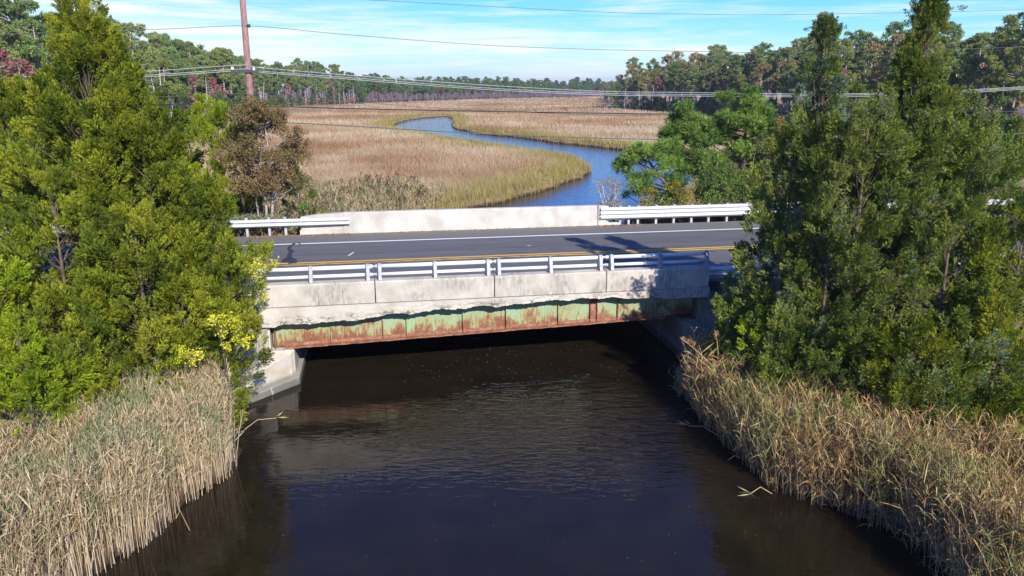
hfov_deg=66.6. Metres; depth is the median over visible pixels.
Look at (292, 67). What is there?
pine tree
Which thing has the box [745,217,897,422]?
cedar tree
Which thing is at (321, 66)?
pine tree
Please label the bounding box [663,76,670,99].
pine tree
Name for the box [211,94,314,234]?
deciduous tree
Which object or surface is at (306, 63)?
pine tree
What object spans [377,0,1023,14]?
power line
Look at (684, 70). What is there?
deciduous tree
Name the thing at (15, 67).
bare tree
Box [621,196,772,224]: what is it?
verge grass
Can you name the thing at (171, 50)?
pine tree
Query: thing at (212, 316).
sapling
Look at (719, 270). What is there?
guardrail
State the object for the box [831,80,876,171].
cedar tree
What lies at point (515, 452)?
river water
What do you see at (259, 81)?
pine tree
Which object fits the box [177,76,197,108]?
bare tree
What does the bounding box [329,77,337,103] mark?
bare tree
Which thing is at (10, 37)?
pine tree
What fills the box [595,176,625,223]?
shrub
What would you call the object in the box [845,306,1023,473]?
cedar tree
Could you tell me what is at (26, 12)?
pine tree
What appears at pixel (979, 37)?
pine tree
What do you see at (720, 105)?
undergrowth
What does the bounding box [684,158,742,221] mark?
shrub
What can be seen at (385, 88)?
wood
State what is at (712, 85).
pine tree
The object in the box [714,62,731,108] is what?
deciduous tree
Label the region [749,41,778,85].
pine tree
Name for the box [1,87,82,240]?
cedar tree
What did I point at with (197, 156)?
cedar tree
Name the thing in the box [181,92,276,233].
cedar tree
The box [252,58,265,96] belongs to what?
pine tree
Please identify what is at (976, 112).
cedar tree
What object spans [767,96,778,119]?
cedar tree
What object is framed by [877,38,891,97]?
deciduous tree
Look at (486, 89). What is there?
power line
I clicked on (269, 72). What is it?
pine tree
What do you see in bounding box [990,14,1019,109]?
pine tree
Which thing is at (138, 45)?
pine tree
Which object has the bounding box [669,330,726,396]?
bank grass
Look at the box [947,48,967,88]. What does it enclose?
pine tree
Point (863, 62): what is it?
pine tree
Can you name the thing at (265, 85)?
pine tree
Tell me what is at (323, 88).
pine tree
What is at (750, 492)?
fallen reed
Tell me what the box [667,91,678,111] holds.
cedar tree
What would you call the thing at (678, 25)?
sky
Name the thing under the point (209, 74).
pine tree
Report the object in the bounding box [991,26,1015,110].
pine tree
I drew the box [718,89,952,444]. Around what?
cedar tree
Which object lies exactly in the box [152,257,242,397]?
cedar tree
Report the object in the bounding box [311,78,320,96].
pine tree
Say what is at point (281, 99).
cedar tree
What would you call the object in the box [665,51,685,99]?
deciduous tree
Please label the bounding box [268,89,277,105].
cedar tree
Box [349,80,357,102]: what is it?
pine tree
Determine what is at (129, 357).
cedar tree
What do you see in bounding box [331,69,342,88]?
pine tree
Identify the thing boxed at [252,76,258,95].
bare tree
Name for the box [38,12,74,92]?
pine tree
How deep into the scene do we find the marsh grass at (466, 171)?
99.37 m
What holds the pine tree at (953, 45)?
on the ground at (140, 539)
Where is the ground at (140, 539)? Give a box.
[0,87,1023,575]
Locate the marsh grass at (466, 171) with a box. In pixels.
[6,95,1023,241]
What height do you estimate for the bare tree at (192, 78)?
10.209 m
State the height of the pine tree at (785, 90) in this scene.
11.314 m
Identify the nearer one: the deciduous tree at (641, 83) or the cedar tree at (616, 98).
the deciduous tree at (641, 83)
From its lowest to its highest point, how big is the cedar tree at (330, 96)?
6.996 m
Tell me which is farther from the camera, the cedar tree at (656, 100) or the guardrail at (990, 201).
the cedar tree at (656, 100)
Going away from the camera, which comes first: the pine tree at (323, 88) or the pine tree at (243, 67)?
the pine tree at (243, 67)
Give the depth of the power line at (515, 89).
33.03 m
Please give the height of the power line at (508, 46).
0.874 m
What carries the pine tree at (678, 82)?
on the ground at (140, 539)
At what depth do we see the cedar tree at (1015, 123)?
38.91 m
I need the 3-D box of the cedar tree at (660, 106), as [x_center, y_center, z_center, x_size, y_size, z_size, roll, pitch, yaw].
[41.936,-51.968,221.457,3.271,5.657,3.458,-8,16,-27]
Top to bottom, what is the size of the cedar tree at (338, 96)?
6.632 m
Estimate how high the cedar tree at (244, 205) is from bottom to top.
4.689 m
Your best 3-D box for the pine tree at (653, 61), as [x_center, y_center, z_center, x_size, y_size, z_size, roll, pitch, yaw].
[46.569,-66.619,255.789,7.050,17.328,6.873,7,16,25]
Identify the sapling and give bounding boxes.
[174,344,204,385]
[206,311,254,447]
[236,256,279,304]
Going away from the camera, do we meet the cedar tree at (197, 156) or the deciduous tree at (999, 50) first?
the cedar tree at (197, 156)
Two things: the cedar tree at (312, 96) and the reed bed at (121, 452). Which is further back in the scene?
the cedar tree at (312, 96)
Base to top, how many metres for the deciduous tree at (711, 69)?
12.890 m
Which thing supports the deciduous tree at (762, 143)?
on the ground at (140, 539)
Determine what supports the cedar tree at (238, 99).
on the ground at (140, 539)
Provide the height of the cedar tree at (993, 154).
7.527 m
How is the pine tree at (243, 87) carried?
on the ground at (140, 539)
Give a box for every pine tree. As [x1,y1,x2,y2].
[0,0,52,127]
[0,4,19,73]
[0,20,28,76]
[3,0,32,59]
[8,18,52,79]
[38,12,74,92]
[105,17,129,43]
[120,22,162,100]
[128,36,143,51]
[140,31,160,46]
[140,33,165,91]
[142,56,168,91]
[143,61,161,94]
[146,51,181,109]
[153,47,171,115]
[155,54,193,116]
[157,45,191,108]
[159,41,189,109]
[161,33,187,54]
[178,40,206,82]
[181,45,208,100]
[185,56,203,94]
[198,72,210,113]
[202,69,213,94]
[206,47,234,87]
[206,47,239,89]
[213,58,237,94]
[228,73,240,99]
[230,62,240,103]
[234,75,242,97]
[238,63,244,90]
[239,73,245,91]
[241,63,255,88]
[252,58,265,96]
[254,68,268,100]
[260,74,272,98]
[262,65,277,89]
[270,61,286,97]
[270,64,283,95]
[282,65,295,102]
[282,65,298,94]
[285,76,297,98]
[290,58,307,73]
[294,66,302,95]
[294,76,305,94]
[297,66,311,104]
[304,60,313,100]
[307,61,322,98]
[307,77,315,92]
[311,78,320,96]
[312,68,325,96]
[316,64,330,84]
[317,74,327,97]
[323,78,331,89]
[327,64,344,90]
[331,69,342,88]
[333,75,344,103]
[343,72,354,100]
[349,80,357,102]
[610,139,687,220]
[624,56,645,101]
[629,75,644,91]
[635,73,646,104]
[641,68,656,99]
[644,58,664,99]
[652,73,665,88]
[654,83,782,219]
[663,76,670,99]
[665,63,680,100]
[667,60,682,98]
[670,76,681,91]
[674,68,686,101]
[685,65,704,105]
[701,55,723,100]
[702,71,716,109]
[705,48,724,78]
[707,44,726,66]
[718,49,731,84]
[720,58,744,91]
[721,54,747,91]
[731,67,748,91]
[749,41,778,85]
[763,50,782,98]
[768,47,794,107]
[771,46,798,111]
[777,63,798,112]
[778,68,802,114]
[783,49,803,109]
[787,37,810,103]
[800,56,817,94]
[801,44,836,88]
[836,39,863,80]
[840,29,880,104]
[850,53,884,99]
[863,36,884,104]
[872,21,909,77]
[876,55,892,93]
[883,38,906,84]
[911,32,954,67]
[932,21,964,51]
[941,41,966,82]
[941,57,963,89]
[942,35,960,82]
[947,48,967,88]
[955,41,996,97]
[956,31,999,107]
[969,37,1000,98]
[986,58,1018,113]
[988,46,1023,116]
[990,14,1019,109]
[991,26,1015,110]
[1006,12,1023,47]
[1008,33,1023,100]
[1014,46,1023,100]
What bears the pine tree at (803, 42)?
on the ground at (140, 539)
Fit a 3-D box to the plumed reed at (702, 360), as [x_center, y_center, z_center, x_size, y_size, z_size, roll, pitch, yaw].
[4.907,2.288,18.232,1.278,1.507,0.530,0,15,0]
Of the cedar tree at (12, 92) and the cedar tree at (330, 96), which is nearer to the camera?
the cedar tree at (12, 92)
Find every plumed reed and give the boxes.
[680,336,728,384]
[697,356,727,388]
[711,330,724,399]
[719,370,749,387]
[733,361,749,383]
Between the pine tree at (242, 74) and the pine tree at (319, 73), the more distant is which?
the pine tree at (319, 73)
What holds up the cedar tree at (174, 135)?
on the ground at (140, 539)
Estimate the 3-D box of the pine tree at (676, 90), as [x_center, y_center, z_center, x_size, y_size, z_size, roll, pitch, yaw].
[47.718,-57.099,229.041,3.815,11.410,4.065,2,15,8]
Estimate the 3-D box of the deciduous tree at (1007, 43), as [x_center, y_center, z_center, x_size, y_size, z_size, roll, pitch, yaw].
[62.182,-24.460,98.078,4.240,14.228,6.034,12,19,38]
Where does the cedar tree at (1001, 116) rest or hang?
on the ground at (140, 539)
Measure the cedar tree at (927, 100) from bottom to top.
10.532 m
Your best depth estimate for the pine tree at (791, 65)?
161.05 m
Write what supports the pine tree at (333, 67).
on the ground at (140, 539)
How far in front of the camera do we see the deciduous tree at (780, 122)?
33.21 m
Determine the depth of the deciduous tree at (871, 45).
135.25 m
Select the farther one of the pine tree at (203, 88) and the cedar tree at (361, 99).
the cedar tree at (361, 99)
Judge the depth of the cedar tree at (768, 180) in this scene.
36.01 m
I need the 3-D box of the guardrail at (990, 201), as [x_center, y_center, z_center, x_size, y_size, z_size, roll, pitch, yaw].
[35.448,-3.858,37.662,44.480,1.640,0.350,-3,15,-10]
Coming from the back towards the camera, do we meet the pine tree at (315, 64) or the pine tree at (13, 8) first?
the pine tree at (315, 64)
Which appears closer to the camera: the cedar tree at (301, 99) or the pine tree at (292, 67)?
the cedar tree at (301, 99)
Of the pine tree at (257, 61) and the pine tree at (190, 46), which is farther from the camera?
the pine tree at (257, 61)
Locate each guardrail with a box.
[1,217,349,243]
[1,286,251,311]
[600,202,797,224]
[709,253,1021,288]
[884,199,1012,208]
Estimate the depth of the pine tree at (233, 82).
193.25 m
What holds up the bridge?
on the ground at (140, 539)
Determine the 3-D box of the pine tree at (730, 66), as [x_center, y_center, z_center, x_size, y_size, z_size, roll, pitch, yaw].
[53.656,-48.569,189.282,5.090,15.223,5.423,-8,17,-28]
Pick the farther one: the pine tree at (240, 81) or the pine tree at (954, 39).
the pine tree at (240, 81)
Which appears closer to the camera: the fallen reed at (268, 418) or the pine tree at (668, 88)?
the fallen reed at (268, 418)
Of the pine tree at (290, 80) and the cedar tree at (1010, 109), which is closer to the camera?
the cedar tree at (1010, 109)
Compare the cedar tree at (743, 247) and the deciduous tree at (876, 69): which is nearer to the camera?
the cedar tree at (743, 247)
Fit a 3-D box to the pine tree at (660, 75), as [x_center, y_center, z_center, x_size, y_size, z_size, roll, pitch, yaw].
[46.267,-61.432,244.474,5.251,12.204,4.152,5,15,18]
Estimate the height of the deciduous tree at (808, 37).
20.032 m
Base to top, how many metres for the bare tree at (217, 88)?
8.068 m
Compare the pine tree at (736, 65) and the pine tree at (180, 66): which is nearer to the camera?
the pine tree at (180, 66)
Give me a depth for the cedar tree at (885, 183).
35.84 m
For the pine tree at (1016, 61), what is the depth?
81.30 m
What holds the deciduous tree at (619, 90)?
on the ground at (140, 539)
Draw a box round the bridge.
[214,205,749,406]
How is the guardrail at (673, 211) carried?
on the ground at (140, 539)
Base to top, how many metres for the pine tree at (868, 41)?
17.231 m
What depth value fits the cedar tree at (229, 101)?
160.23 m
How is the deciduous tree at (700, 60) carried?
on the ground at (140, 539)
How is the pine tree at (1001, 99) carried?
on the ground at (140, 539)
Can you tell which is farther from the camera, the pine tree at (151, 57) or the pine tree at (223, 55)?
the pine tree at (223, 55)
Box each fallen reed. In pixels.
[240,412,286,432]
[738,487,771,496]
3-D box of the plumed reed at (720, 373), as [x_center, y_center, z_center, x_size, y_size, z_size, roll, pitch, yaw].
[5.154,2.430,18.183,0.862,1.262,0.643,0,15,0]
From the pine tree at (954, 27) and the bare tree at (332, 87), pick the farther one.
the bare tree at (332, 87)
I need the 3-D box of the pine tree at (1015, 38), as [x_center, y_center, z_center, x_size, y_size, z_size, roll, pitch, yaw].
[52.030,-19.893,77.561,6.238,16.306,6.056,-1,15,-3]
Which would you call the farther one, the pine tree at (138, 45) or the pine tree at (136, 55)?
the pine tree at (138, 45)
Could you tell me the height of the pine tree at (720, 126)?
7.560 m
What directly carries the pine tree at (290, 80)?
on the ground at (140, 539)
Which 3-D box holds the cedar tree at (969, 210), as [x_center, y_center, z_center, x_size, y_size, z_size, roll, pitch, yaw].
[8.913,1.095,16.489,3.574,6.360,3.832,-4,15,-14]
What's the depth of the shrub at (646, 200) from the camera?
33.41 m
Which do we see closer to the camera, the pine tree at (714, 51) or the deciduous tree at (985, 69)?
the deciduous tree at (985, 69)
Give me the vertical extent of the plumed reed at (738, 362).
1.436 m
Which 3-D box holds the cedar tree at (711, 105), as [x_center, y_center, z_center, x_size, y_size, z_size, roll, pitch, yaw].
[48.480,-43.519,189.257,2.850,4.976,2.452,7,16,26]
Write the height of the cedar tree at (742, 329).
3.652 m
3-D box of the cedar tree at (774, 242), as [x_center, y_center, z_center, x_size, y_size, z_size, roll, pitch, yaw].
[6.512,-0.069,18.445,3.571,7.559,3.603,0,15,0]
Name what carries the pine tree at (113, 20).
on the ground at (140, 539)
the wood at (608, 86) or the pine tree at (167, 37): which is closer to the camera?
the pine tree at (167, 37)
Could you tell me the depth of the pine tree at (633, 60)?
254.11 m
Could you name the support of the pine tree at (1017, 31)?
on the ground at (140, 539)
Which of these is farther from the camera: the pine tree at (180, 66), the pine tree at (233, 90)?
the pine tree at (233, 90)
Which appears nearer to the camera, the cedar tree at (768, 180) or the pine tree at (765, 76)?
the cedar tree at (768, 180)
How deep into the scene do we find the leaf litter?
30.56 m
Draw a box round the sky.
[6,0,1023,86]
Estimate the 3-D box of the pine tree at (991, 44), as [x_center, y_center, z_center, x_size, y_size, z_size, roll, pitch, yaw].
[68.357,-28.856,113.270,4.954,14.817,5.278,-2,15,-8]
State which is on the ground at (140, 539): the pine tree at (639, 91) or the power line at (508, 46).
the pine tree at (639, 91)
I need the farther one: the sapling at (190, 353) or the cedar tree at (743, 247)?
the cedar tree at (743, 247)
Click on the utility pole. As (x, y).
(247, 70)
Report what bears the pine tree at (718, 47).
on the ground at (140, 539)
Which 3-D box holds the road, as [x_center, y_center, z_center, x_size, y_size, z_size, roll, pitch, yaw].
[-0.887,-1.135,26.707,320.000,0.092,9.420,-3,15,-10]
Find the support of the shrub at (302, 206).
on the ground at (140, 539)
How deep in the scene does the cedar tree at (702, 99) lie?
205.55 m
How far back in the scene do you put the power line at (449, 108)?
32.61 m
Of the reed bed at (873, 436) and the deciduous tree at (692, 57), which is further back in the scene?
the deciduous tree at (692, 57)
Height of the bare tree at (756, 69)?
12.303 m
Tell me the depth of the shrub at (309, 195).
33.23 m
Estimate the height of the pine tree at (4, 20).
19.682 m
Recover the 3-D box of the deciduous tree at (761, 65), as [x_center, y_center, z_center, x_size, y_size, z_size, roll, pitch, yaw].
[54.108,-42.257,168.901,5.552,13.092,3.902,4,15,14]
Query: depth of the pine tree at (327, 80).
308.75 m
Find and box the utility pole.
[231,0,263,231]
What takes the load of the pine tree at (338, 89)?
on the ground at (140, 539)
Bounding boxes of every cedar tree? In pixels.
[0,0,274,379]
[0,72,161,332]
[0,162,159,421]
[0,255,103,462]
[0,308,94,457]
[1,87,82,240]
[43,198,255,430]
[47,81,274,408]
[110,347,181,433]
[134,87,207,208]
[139,173,252,361]
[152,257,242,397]
[176,88,192,136]
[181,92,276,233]
[211,87,231,129]
[223,92,234,106]
[223,93,234,111]
[229,171,266,234]
[233,96,242,108]
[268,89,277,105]
[273,85,285,107]
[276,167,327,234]
[287,93,294,105]
[297,94,303,105]
[310,93,316,104]
[325,89,335,103]
[336,91,343,103]
[356,90,364,103]
[613,94,619,107]
[632,96,641,109]
[641,94,650,109]
[652,91,661,107]
[653,96,664,111]
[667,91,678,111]
[693,98,703,112]
[700,96,707,112]
[705,97,717,113]
[705,238,778,363]
[707,99,716,115]
[710,122,845,387]
[714,11,887,370]
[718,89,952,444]
[729,86,741,103]
[729,136,787,219]
[729,300,815,425]
[743,122,804,201]
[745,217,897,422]
[746,0,1023,442]
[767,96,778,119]
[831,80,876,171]
[831,187,1023,439]
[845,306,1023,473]
[847,152,921,211]
[855,125,1023,417]
[903,201,1023,425]
[906,322,1023,460]
[915,85,1003,211]
[961,112,1023,211]
[980,105,1010,129]
[1002,102,1017,117]
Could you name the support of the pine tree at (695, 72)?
on the ground at (140, 539)
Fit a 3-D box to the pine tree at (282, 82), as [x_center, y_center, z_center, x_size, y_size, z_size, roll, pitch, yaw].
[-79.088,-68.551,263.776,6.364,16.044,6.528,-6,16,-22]
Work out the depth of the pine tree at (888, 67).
113.85 m
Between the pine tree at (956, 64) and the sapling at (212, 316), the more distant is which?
the pine tree at (956, 64)
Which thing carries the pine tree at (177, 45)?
on the ground at (140, 539)
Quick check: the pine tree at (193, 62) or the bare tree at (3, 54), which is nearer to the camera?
the bare tree at (3, 54)
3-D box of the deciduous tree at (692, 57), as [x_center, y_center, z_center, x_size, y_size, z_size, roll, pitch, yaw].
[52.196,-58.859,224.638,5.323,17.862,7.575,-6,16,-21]
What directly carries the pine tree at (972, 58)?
on the ground at (140, 539)
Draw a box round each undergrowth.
[2,94,375,156]
[615,97,1023,129]
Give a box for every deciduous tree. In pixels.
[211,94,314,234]
[612,74,626,99]
[624,63,639,108]
[637,71,653,109]
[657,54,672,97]
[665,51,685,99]
[676,61,697,98]
[677,63,684,101]
[685,52,702,101]
[692,54,715,96]
[701,67,718,99]
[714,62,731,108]
[737,125,778,196]
[741,49,758,88]
[749,62,775,103]
[760,112,796,199]
[765,87,780,98]
[773,58,800,113]
[800,34,815,96]
[852,41,883,111]
[869,32,906,97]
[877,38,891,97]
[969,63,994,118]
[986,44,1006,108]
[991,39,1023,117]
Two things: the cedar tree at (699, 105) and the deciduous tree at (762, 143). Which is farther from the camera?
the cedar tree at (699, 105)
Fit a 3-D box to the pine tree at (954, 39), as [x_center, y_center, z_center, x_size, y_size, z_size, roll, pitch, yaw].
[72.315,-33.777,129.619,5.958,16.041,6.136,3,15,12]
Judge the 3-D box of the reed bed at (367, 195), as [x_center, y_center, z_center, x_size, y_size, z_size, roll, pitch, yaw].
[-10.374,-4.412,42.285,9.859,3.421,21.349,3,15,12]
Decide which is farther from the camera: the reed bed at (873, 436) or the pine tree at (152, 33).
the pine tree at (152, 33)
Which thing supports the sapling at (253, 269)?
on the ground at (140, 539)
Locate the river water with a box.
[93,116,945,575]
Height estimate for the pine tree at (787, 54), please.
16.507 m
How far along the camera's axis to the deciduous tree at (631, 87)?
247.55 m
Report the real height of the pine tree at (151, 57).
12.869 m
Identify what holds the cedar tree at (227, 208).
on the ground at (140, 539)
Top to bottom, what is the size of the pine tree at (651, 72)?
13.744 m
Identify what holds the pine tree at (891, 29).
on the ground at (140, 539)
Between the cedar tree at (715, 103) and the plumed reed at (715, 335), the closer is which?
the plumed reed at (715, 335)
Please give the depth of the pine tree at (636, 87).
244.97 m
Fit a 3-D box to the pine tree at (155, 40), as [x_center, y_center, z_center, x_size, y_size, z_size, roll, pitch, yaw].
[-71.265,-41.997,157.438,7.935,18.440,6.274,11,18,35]
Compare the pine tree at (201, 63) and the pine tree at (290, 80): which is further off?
the pine tree at (290, 80)
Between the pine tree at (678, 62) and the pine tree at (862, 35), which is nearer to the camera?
the pine tree at (862, 35)
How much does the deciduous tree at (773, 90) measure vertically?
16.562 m
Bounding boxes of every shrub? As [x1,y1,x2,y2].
[294,201,311,234]
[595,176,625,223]
[635,187,655,223]
[660,179,692,221]
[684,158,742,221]
[731,178,765,218]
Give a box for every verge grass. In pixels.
[52,211,299,241]
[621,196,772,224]
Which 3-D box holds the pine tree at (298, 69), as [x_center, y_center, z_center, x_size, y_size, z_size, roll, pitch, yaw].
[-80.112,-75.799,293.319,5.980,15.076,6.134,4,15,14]
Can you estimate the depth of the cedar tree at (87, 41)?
16.63 m
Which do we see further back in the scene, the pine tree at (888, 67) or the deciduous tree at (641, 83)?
the deciduous tree at (641, 83)
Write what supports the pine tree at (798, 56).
on the ground at (140, 539)
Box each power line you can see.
[0,26,1011,52]
[7,99,1020,115]
[11,65,1015,93]
[24,69,1018,95]
[57,71,1021,96]
[145,93,1012,115]
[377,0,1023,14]
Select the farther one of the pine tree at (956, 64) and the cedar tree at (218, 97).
the cedar tree at (218, 97)
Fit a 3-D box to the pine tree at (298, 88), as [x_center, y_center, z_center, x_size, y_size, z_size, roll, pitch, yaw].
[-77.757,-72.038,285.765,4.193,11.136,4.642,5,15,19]
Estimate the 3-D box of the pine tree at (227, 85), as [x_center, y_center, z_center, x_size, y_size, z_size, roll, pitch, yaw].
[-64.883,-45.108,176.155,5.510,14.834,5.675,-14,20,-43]
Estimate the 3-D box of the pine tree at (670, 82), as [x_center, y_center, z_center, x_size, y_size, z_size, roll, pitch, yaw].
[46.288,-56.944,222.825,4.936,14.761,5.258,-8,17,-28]
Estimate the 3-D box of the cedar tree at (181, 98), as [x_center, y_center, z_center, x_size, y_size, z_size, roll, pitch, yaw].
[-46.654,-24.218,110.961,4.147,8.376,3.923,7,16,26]
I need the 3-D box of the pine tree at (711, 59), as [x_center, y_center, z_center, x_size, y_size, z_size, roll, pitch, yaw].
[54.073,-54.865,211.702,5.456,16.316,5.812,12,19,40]
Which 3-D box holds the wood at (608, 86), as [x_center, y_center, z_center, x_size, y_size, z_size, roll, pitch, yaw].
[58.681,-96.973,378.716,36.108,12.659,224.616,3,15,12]
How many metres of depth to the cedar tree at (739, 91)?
178.94 m
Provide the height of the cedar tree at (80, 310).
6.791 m
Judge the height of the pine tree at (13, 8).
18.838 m
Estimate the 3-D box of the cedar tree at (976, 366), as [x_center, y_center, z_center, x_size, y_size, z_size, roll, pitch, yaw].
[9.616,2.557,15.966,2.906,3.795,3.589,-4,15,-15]
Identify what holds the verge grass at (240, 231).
on the ground at (140, 539)
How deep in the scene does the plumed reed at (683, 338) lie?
18.32 m
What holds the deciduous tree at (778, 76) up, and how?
on the ground at (140, 539)
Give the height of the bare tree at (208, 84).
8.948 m
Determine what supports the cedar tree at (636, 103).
on the ground at (140, 539)
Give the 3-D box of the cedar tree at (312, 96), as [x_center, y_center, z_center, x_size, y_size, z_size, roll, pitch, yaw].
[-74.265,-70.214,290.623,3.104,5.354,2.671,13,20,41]
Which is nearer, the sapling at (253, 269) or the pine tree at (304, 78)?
the sapling at (253, 269)
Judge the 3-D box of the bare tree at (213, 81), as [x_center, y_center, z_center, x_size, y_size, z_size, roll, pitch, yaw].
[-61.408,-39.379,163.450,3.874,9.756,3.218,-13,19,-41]
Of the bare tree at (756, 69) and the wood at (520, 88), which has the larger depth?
the wood at (520, 88)
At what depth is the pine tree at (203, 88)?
172.65 m
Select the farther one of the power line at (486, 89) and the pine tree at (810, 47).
the pine tree at (810, 47)
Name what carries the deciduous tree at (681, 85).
on the ground at (140, 539)
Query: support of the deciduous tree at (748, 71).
on the ground at (140, 539)
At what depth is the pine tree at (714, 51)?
216.90 m
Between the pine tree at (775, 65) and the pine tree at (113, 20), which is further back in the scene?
the pine tree at (775, 65)
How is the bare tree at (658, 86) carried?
on the ground at (140, 539)
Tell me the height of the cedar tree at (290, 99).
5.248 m
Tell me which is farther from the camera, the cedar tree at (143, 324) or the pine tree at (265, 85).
the pine tree at (265, 85)
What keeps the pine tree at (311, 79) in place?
on the ground at (140, 539)
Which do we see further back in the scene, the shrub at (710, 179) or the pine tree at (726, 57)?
the pine tree at (726, 57)
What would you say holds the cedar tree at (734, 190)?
on the ground at (140, 539)
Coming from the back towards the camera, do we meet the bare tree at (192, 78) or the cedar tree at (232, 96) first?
the cedar tree at (232, 96)
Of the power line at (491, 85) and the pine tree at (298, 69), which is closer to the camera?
the power line at (491, 85)
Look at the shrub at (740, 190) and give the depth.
33.98 m
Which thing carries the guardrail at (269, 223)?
on the ground at (140, 539)
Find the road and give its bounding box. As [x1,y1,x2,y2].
[5,213,1022,311]
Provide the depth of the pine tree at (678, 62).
236.62 m
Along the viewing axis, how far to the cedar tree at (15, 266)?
15.48 m
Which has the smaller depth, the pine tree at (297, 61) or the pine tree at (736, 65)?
the pine tree at (736, 65)
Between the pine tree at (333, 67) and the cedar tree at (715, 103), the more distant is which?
the pine tree at (333, 67)
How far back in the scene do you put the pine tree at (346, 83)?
314.33 m
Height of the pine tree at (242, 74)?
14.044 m
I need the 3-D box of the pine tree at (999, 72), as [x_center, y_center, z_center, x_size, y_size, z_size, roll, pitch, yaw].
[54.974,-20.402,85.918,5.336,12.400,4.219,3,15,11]
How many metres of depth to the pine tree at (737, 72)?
179.03 m
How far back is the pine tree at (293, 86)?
281.75 m
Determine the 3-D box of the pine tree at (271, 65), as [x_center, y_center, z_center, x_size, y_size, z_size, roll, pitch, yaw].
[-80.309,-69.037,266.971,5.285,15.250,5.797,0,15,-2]
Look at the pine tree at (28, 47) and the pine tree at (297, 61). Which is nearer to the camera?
the pine tree at (28, 47)
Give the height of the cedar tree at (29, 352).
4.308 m
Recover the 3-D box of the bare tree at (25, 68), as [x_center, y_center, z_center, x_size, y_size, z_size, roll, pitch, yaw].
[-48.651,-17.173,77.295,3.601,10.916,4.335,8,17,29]
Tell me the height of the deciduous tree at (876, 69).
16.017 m
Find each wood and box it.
[311,72,685,102]
[453,80,766,94]
[601,74,668,104]
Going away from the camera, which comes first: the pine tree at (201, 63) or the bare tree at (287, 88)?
the pine tree at (201, 63)
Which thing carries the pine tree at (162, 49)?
on the ground at (140, 539)
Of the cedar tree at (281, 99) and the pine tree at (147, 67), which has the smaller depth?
the pine tree at (147, 67)
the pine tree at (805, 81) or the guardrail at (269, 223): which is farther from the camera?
the pine tree at (805, 81)
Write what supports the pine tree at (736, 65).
on the ground at (140, 539)
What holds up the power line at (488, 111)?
attached to the utility pole
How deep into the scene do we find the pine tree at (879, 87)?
126.52 m
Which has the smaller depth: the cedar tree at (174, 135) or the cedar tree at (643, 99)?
the cedar tree at (174, 135)
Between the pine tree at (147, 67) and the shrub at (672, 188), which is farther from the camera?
the pine tree at (147, 67)
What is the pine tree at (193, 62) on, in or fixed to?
on the ground at (140, 539)
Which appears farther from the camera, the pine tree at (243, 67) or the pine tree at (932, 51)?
the pine tree at (243, 67)
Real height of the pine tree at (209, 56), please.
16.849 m
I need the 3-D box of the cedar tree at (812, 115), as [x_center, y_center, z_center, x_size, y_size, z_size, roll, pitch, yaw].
[7.104,-1.333,18.541,4.129,9.957,4.196,13,19,41]
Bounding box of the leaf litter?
[246,224,642,237]
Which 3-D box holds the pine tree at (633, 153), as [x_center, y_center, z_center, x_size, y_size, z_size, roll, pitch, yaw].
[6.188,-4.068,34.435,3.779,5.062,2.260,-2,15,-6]
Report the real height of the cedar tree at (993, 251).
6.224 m
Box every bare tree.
[0,49,19,164]
[2,60,26,129]
[13,58,38,143]
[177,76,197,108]
[184,74,196,102]
[205,80,215,97]
[208,77,228,96]
[210,84,221,103]
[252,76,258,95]
[283,85,291,105]
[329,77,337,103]
[653,77,663,103]
[752,67,763,85]
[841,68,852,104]
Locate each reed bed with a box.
[0,326,245,575]
[234,171,447,234]
[679,323,1023,575]
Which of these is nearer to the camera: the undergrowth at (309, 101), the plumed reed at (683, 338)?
the plumed reed at (683, 338)
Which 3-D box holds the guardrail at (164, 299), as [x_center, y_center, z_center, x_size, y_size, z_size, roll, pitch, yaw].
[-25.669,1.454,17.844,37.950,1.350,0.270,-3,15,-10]
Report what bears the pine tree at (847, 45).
on the ground at (140, 539)

